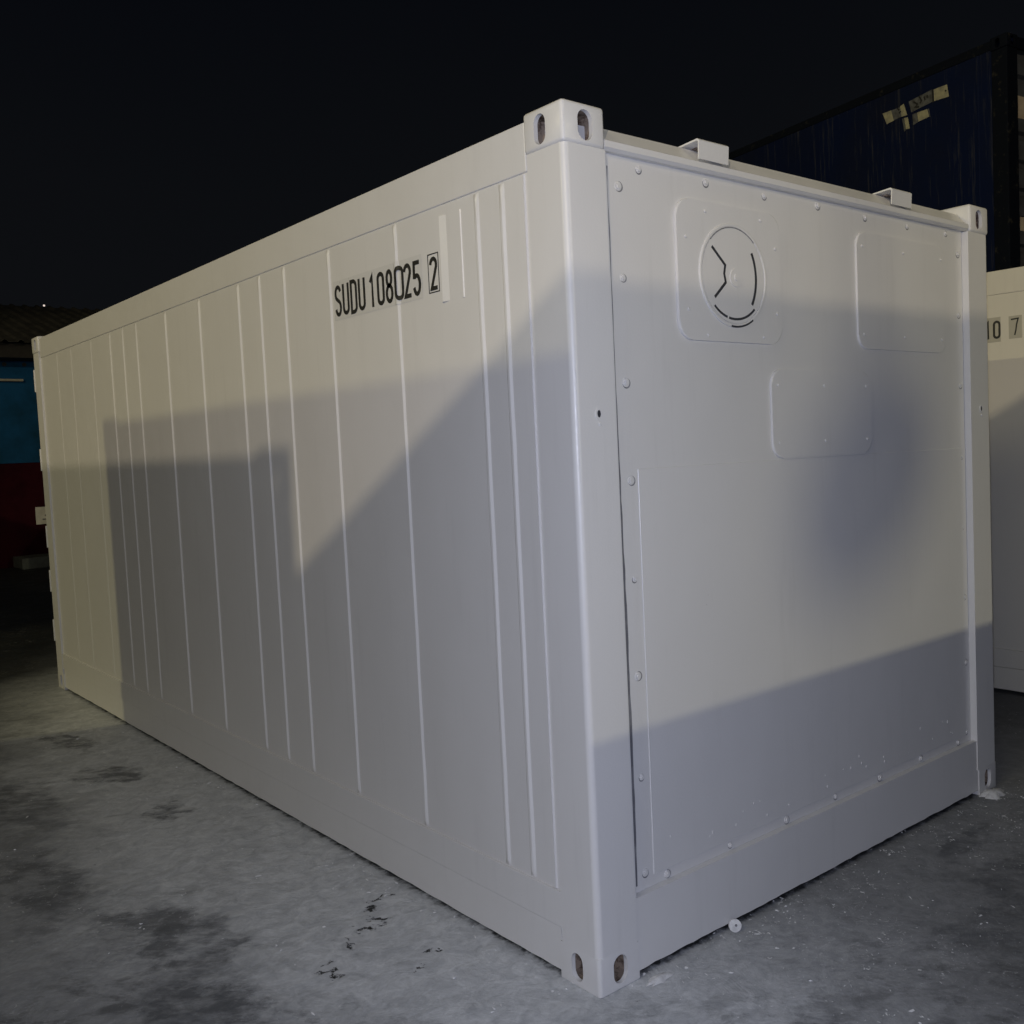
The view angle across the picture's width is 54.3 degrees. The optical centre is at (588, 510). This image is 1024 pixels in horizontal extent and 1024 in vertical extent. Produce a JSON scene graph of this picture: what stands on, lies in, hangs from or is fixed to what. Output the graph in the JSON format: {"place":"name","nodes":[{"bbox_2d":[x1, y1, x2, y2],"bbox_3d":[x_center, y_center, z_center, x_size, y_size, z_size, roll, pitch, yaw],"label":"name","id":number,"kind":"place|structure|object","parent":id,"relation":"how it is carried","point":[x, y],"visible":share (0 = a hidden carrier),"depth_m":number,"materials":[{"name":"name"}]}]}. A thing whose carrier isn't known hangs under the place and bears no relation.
{"place":"outdoors","nodes":[
{"label":"outdoors","id":0,"kind":"place"},
{"bbox_2d":[0,304,101,568],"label":"workshop building","id":1,"kind":"structure","parent":0,"point":[22,533],"depth_m":16.98,"materials":[{"name":"blue paint"}]},
{"bbox_2d":[35,507,45,524],"bbox_3d":[-9.322,0.083,17.271,0.500,0.300,0.020,-6,5,-41],"label":"notice sign","id":2,"kind":"object","parent":1,"relation":"attached to","point":[40,512],"visible":0.23,"depth_m":17.15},
{"bbox_2d":[0,567,1023,1023],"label":"ground","id":3,"kind":"structure","parent":0,"point":[84,837],"depth_m":3.44,"materials":[{"name":"grey concrete"}]},
{"bbox_2d":[13,553,49,569],"bbox_3d":[-8.922,0.828,17.196,1.690,0.190,0.680,-6,5,-41],"label":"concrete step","id":4,"kind":"object","parent":3,"relation":"on","point":[27,562],"visible":0.45,"depth_m":16.56,"materials":[{"name":"grey concrete"}]},
{"bbox_2d":[1,697,1023,1023],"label":"overspray flakes","id":5,"kind":"object","parent":3,"relation":"on","point":[649,971],"visible":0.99,"depth_m":3.47,"materials":[{"name":"paint"}]},
{"bbox_2d":[32,99,995,997],"bbox_3d":[-1.113,0.000,5.909,2.447,2.591,6.074,-6,5,-41],"label":"reefer container","id":6,"kind":"object","parent":3,"relation":"on","point":[556,533],"visible":1,"depth_m":3.55,"materials":[{"name":"white metal"}]},
{"bbox_2d":[646,972,673,986],"bbox_3d":[0.214,1.418,3.016,0.111,0.011,0.051,-6,5,-41],"label":"paint blob","id":7,"kind":"object","parent":3,"relation":"on","point":[659,978],"visible":1,"depth_m":3.01,"materials":[{"name":"white paint"}]},
{"bbox_2d":[728,918,740,931],"bbox_3d":[0.485,1.374,3.287,0.042,0.042,0.013,-3,-10,-6],"label":"plug cap","id":8,"kind":"object","parent":3,"relation":"on","point":[734,924],"visible":1,"depth_m":3.28,"materials":[{"name":"white plastic"}]},
{"bbox_2d":[978,788,1004,799],"bbox_3d":[1.805,1.255,4.433,0.098,0.021,0.153,0,5,38],"label":"paint blob","id":9,"kind":"object","parent":3,"relation":"on","point":[994,793],"visible":1,"depth_m":4.41,"materials":[{"name":"white paint"}]},
{"bbox_2d":[986,266,1023,691],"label":"reefer container","id":10,"kind":"object","parent":3,"relation":"on","point":[1005,312],"visible":0.06,"depth_m":6.03,"materials":[{"name":"white metal"}]},
{"bbox_2d":[0,0,1023,309],"label":"sky","id":11,"kind":"structure","parent":0,"point":[145,144],"materials":[{"name":"black"}]},
{"bbox_3d":[1.789,-0.700,15.003,2.438,2.591,12.192,-5,4,-31],"label":"blue container","id":12,"kind":"object","parent":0,"visible":0},
{"bbox_2d":[728,32,1023,271],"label":"blue container","id":13,"kind":"object","parent":12,"relation":"on","point":[946,134],"visible":0.25,"depth_m":9.63,"materials":[{"name":"metal"}]}
]}

